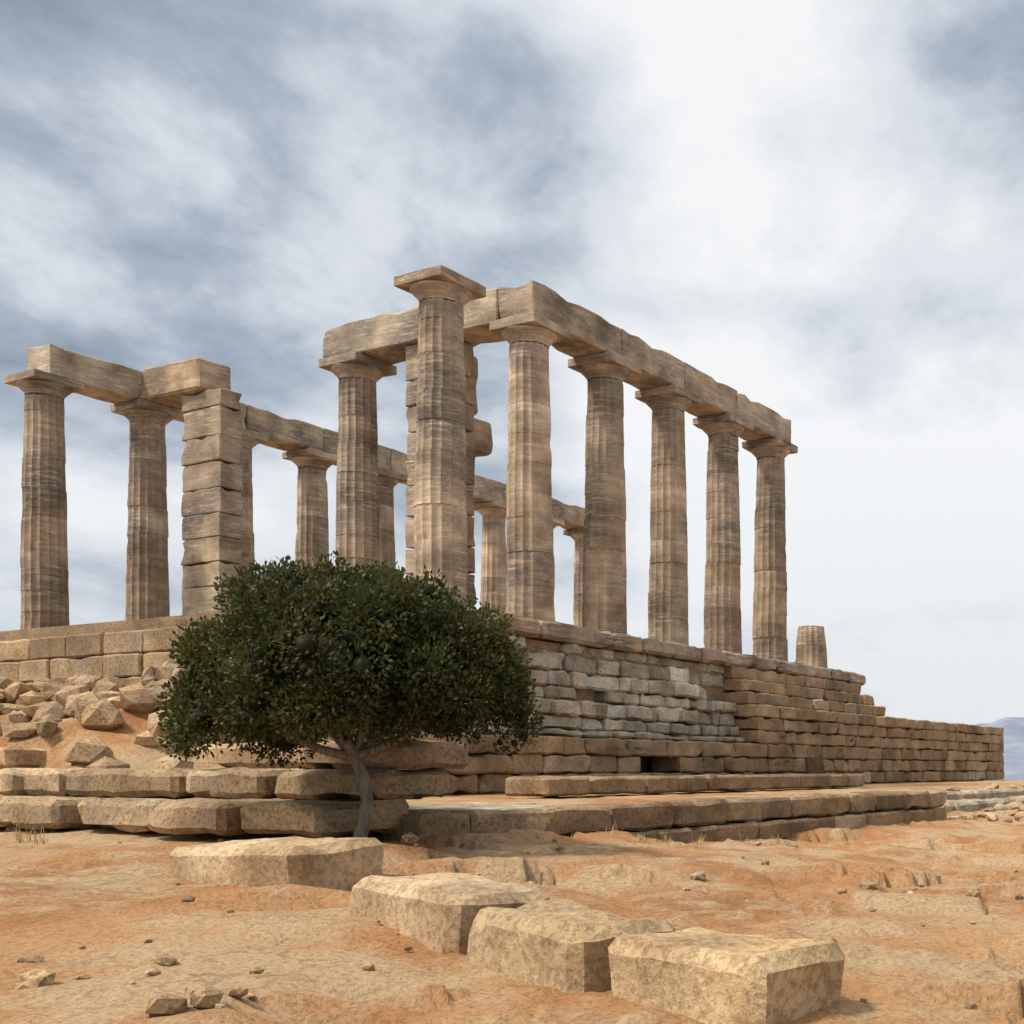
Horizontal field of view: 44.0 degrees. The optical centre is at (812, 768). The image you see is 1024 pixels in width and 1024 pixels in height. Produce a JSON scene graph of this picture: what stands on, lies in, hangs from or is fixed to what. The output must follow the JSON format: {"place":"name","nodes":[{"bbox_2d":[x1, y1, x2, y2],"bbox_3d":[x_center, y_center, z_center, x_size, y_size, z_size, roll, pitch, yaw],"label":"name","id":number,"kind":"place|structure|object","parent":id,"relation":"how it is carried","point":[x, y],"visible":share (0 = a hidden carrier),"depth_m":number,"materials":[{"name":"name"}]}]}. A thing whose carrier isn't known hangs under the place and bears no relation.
{"place":"outdoors","nodes":[
{"label":"outdoors","id":0,"kind":"place"},
{"bbox_2d":[0,682,1023,1023],"bbox_3d":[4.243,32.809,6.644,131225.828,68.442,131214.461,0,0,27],"label":"ground","id":1,"kind":"structure","parent":0,"point":[108,900],"depth_m":7.44,"materials":[{"name":"orange soil"}]},
{"bbox_2d":[152,549,545,837],"bbox_3d":[-4.182,-0.534,10.913,3.117,2.880,2.942,0,0,-36],"label":"tree","id":2,"kind":"object","parent":1,"relation":"on","point":[274,656],"depth_m":10.19,"materials":[{"name":"green plant"}]},
{"bbox_2d":[9,734,971,846],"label":"dry grass","id":3,"kind":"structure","parent":1,"relation":"on","point":[19,840],"depth_m":14.16,"materials":[{"name":"beige plant"}]},
{"bbox_2d":[0,611,1004,843],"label":"walls","id":4,"kind":"structure","parent":1,"relation":"on","point":[318,795],"depth_m":19.72,"materials":[{"name":"beige stone"}]},
{"bbox_2d":[440,607,865,685],"bbox_3d":[-7.679,-2.783,34.396,13.763,0.428,26.334,0,0,27],"label":"stylobate","id":5,"kind":"object","parent":4,"relation":"on","point":[545,631],"visible":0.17,"depth_m":27.53,"materials":[{"name":"stone"}]},
{"bbox_2d":[15,379,72,629],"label":"column","id":6,"kind":"structure","parent":5,"relation":"on","point":[44,573],"depth_m":27.67,"materials":[{"name":"stone"}]},
{"bbox_2d":[4,368,84,392],"bbox_3d":[-17.893,-8.974,28.016,1.175,0.200,1.174,0,0,27],"label":"column abacus","id":7,"kind":"object","parent":6,"relation":"attached to","point":[37,374],"visible":0.66,"depth_m":27.63,"materials":[{"name":"beige stone"}]},
{"bbox_2d":[122,409,172,619],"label":"column","id":8,"kind":"structure","parent":5,"relation":"on","point":[147,584],"depth_m":29.91,"materials":[{"name":"stone"}]},
{"bbox_2d":[27,344,142,403],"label":"architrave","id":9,"kind":"structure","parent":8,"relation":"on","point":[109,382],"depth_m":28.64,"materials":[{"name":"stone"}]},
{"bbox_2d":[110,399,183,419],"bbox_3d":[-16.743,-8.979,30.259,1.176,0.204,1.174,0,0,27],"label":"column abacus","id":10,"kind":"object","parent":8,"relation":"attached to","point":[173,413],"visible":0.63,"depth_m":29.86,"materials":[{"name":"beige stone"}]},
{"bbox_2d":[176,402,245,428],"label":"architrave block","id":11,"kind":"structure","parent":8,"relation":"on","point":[243,407],"depth_m":32.19,"materials":[{"name":"stone"}]},
{"bbox_2d":[181,388,250,614],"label":"pillar","id":12,"kind":"structure","parent":5,"relation":"on","point":[215,478],"depth_m":28.85,"materials":[{"name":"stone"}]},
{"bbox_2d":[141,357,230,408],"bbox_3d":[-15.422,-9.456,29.585,2.184,0.842,0.971,0,0,27],"label":"architrave beam","id":13,"kind":"object","parent":12,"relation":"attached to","point":[169,384],"visible":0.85,"depth_m":29.14,"materials":[{"name":"stone"}]},
{"bbox_2d":[240,435,258,578],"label":"column","id":14,"kind":"structure","parent":5,"relation":"on","point":[248,445],"depth_m":32.36,"materials":[{"name":"stone"}]},
{"bbox_2d":[242,428,268,443],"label":"column abacus","id":15,"kind":"object","parent":14,"relation":"attached to","point":[261,438],"visible":0.26,"depth_m":32.43,"materials":[{"name":"beige stone"}]},
{"bbox_2d":[291,456,332,581],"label":"column","id":16,"kind":"structure","parent":5,"relation":"on","point":[312,537],"depth_m":34.41,"materials":[{"name":"stone"}]},
{"bbox_2d":[244,404,323,450],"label":"architrave","id":17,"kind":"structure","parent":16,"relation":"on","point":[284,434],"depth_m":33.47,"materials":[{"name":"stone"}]},
{"bbox_2d":[282,447,336,463],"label":"column abacus","id":18,"kind":"object","parent":16,"relation":"attached to","point":[309,451],"visible":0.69,"depth_m":34.28,"materials":[{"name":"beige stone"}]},
{"bbox_2d":[330,363,383,579],"bbox_3d":[-10.178,-5.925,26.889,1.130,5.910,1.130,0,0,9],"label":"column","id":19,"kind":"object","parent":5,"relation":"on","point":[357,520],"visible":0.67,"depth_m":26.54,"materials":[{"name":"stone"}]},
{"bbox_2d":[318,351,396,376],"bbox_3d":[-10.174,-8.973,26.897,1.176,0.200,1.178,0,0,27],"label":"column abacus","id":20,"kind":"object","parent":19,"relation":"attached to","point":[327,363],"visible":0.65,"depth_m":26.48,"materials":[{"name":"beige stone"}]},
{"bbox_2d":[323,306,418,364],"bbox_3d":[-9.351,-9.430,26.476,3.105,0.746,0.947,0,0,27],"label":"architrave beam","id":21,"kind":"object","parent":19,"relation":"on","point":[388,338],"visible":0.5,"depth_m":26.11,"materials":[{"name":"stone"}]},
{"bbox_2d":[378,475,399,573],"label":"column","id":22,"kind":"structure","parent":5,"relation":"on","point":[386,485],"depth_m":36.72,"materials":[{"name":"stone"}]},
{"bbox_2d":[323,428,390,470],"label":"architrave","id":23,"kind":"structure","parent":22,"relation":"on","point":[330,441],"depth_m":34.94,"materials":[{"name":"stone"}]},
{"bbox_2d":[378,467,407,482],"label":"column abacus","id":24,"kind":"object","parent":22,"relation":"attached to","point":[401,477],"visible":0.37,"depth_m":36.69,"materials":[{"name":"beige stone"}]},
{"bbox_2d":[390,448,407,484],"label":"architrave beam","id":25,"kind":"structure","parent":22,"relation":"on","point":[398,460],"depth_m":37.05,"materials":[{"name":"stone"}]},
{"bbox_2d":[409,280,472,605],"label":"column","id":26,"kind":"structure","parent":5,"relation":"on","point":[440,523],"depth_m":22.07,"materials":[{"name":"stone"}]},
{"bbox_2d":[394,265,485,299],"bbox_3d":[-6.941,-8.976,22.414,1.177,0.198,1.174,0,0,27],"label":"column abacus","id":27,"kind":"object","parent":26,"relation":"attached to","point":[404,282],"visible":0.62,"depth_m":21.99,"materials":[{"name":"beige stone"}]},
{"bbox_2d":[405,342,492,607],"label":"pillar","id":28,"kind":"structure","parent":5,"relation":"on","point":[479,441],"depth_m":25.72,"materials":[{"name":"stone"}]},
{"bbox_2d":[463,288,505,346],"bbox_3d":[-7.102,-9.432,25.326,1.995,0.740,0.940,0,0,27],"label":"architrave beam","id":29,"kind":"object","parent":28,"relation":"on","point":[480,314],"visible":0.38,"depth_m":24.75,"materials":[{"name":"stone"}]},
{"bbox_2d":[477,507,506,612],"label":"column","id":30,"kind":"structure","parent":5,"relation":"on","point":[493,574],"depth_m":41.13,"materials":[{"name":"stone"}]},
{"bbox_2d":[466,474,503,502],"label":"architrave beam","id":31,"kind":"structure","parent":30,"relation":"on","point":[486,489],"depth_m":40.58,"materials":[{"name":"stone"}]},
{"bbox_2d":[474,501,506,510],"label":"column abacus","id":32,"kind":"object","parent":30,"relation":"attached to","point":[496,504],"visible":0.49,"depth_m":40.94,"materials":[{"name":"beige stone"}]},
{"bbox_2d":[501,325,557,620],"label":"column","id":33,"kind":"structure","parent":5,"relation":"on","point":[530,566],"depth_m":24.30,"materials":[{"name":"stone"}]},
{"bbox_2d":[489,311,569,342],"bbox_3d":[-5.794,-8.976,24.655,1.176,0.199,1.175,0,0,27],"label":"column abacus","id":34,"kind":"object","parent":33,"relation":"attached to","point":[533,318],"visible":0.62,"depth_m":24.23,"materials":[{"name":"beige stone"}]},
{"bbox_2d":[498,280,620,357],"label":"architrave","id":35,"kind":"structure","parent":33,"relation":"on","point":[591,332],"depth_m":25.12,"materials":[{"name":"stone"}]},
{"bbox_2d":[570,533,583,626],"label":"column","id":36,"kind":"structure","parent":5,"relation":"on","point":[577,538],"depth_m":45.61,"materials":[{"name":"stone"}]},
{"bbox_2d":[552,498,584,529],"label":"architrave beam","id":37,"kind":"structure","parent":36,"relation":"on","point":[573,516],"depth_m":44.51,"materials":[{"name":"stone"}]},
{"bbox_2d":[563,527,583,535],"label":"column abacus","id":38,"kind":"object","parent":36,"relation":"attached to","point":[569,532],"visible":0.3,"depth_m":45.51,"materials":[{"name":"beige stone"}]},
{"bbox_2d":[579,363,630,633],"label":"column","id":39,"kind":"structure","parent":5,"relation":"on","point":[604,607],"depth_m":26.53,"materials":[{"name":"stone"}]},
{"bbox_2d":[568,351,641,376],"bbox_3d":[-4.646,-8.976,26.898,1.178,0.198,1.177,0,0,27],"label":"column abacus","id":40,"kind":"object","parent":39,"relation":"attached to","point":[577,364],"visible":0.65,"depth_m":26.46,"materials":[{"name":"beige stone"}]},
{"bbox_2d":[620,328,683,389],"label":"architrave","id":41,"kind":"structure","parent":39,"relation":"on","point":[659,368],"depth_m":27.96,"materials":[{"name":"stone"}]},
{"bbox_2d":[645,395,691,645],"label":"column","id":42,"kind":"structure","parent":5,"relation":"on","point":[668,599],"depth_m":28.77,"materials":[{"name":"stone"}]},
{"bbox_2d":[635,384,701,407],"bbox_3d":[-3.498,-8.976,29.142,1.173,0.196,1.174,0,0,27],"label":"column abacus","id":43,"kind":"object","parent":42,"relation":"attached to","point":[643,395],"visible":0.68,"depth_m":28.71,"materials":[{"name":"beige stone"}]},
{"bbox_2d":[701,422,744,653],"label":"column","id":44,"kind":"structure","parent":5,"relation":"on","point":[722,618],"depth_m":31.03,"materials":[{"name":"stone"}]},
{"bbox_2d":[683,362,737,416],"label":"architrave","id":45,"kind":"structure","parent":44,"relation":"on","point":[718,398],"depth_m":30.18,"materials":[{"name":"stone"}]},
{"bbox_2d":[693,412,752,431],"bbox_3d":[-2.351,-8.975,31.387,1.175,0.197,1.174,0,0,27],"label":"column abacus","id":46,"kind":"object","parent":44,"relation":"attached to","point":[700,422],"visible":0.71,"depth_m":30.94,"materials":[{"name":"beige stone"}]},
{"bbox_2d":[750,445,790,661],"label":"column","id":47,"kind":"structure","parent":5,"relation":"on","point":[769,634],"depth_m":33.27,"materials":[{"name":"stone"}]},
{"bbox_2d":[736,393,790,442],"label":"architrave","id":48,"kind":"structure","parent":47,"relation":"on","point":[767,422],"depth_m":32.52,"materials":[{"name":"stone"}]},
{"bbox_2d":[742,437,797,453],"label":"column abacus","id":49,"kind":"object","parent":47,"relation":"attached to","point":[773,441],"visible":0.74,"depth_m":33.17,"materials":[{"name":"beige stone"}]},
{"bbox_2d":[795,625,827,667],"bbox_3d":[-0.037,-3.595,35.886,0.980,1.250,0.951,0,0,43],"label":"stump","id":50,"kind":"object","parent":5,"relation":"on","point":[811,648],"visible":0.87,"depth_m":35.52,"materials":[{"name":"stone"}]},
{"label":"column","id":51,"kind":"object","parent":5,"relation":"on","visible":0},
{"bbox_2d":[503,483,506,503],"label":"architrave block","id":52,"kind":"structure","parent":51,"relation":"on","point":[504,493],"depth_m":41.30,"materials":[{"name":"stone"}]},
{"bbox_2d":[170,837,844,1023],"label":"blocks","id":53,"kind":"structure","parent":1,"relation":"on","point":[530,936],"depth_m":5.74,"materials":[{"name":"beige stone"}]},
{"bbox_2d":[0,659,1023,1014],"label":"rocks","id":54,"kind":"object","parent":1,"relation":"on","point":[92,703],"visible":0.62,"depth_m":15.53,"materials":[{"name":"beige stone"}]},
{"bbox_2d":[344,634,1023,817],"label":"pale wall","id":55,"kind":"structure","parent":1,"relation":"on","point":[657,709],"depth_m":26.27,"materials":[{"name":"beige stone"}]},
{"bbox_2d":[0,0,1023,724],"label":"sky","id":56,"kind":"structure","parent":0,"point":[815,208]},
{"bbox_2d":[553,517,564,525],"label":"column abacus","id":57,"kind":"object","parent":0,"point":[559,522],"visible":0.2,"depth_m":43.70,"materials":[{"name":"beige stone"}]},
{"bbox_2d":[804,757,824,773],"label":"stone block","id":58,"kind":"structure","parent":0,"point":[814,765],"depth_m":31.31,"materials":[{"name":"brown stone"}]},
{"bbox_2d":[975,717,1023,779],"bbox_3d":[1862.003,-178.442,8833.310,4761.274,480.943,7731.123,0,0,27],"label":"mountain","id":59,"kind":"structure","parent":0,"point":[1013,744],"depth_m":6409.86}
]}

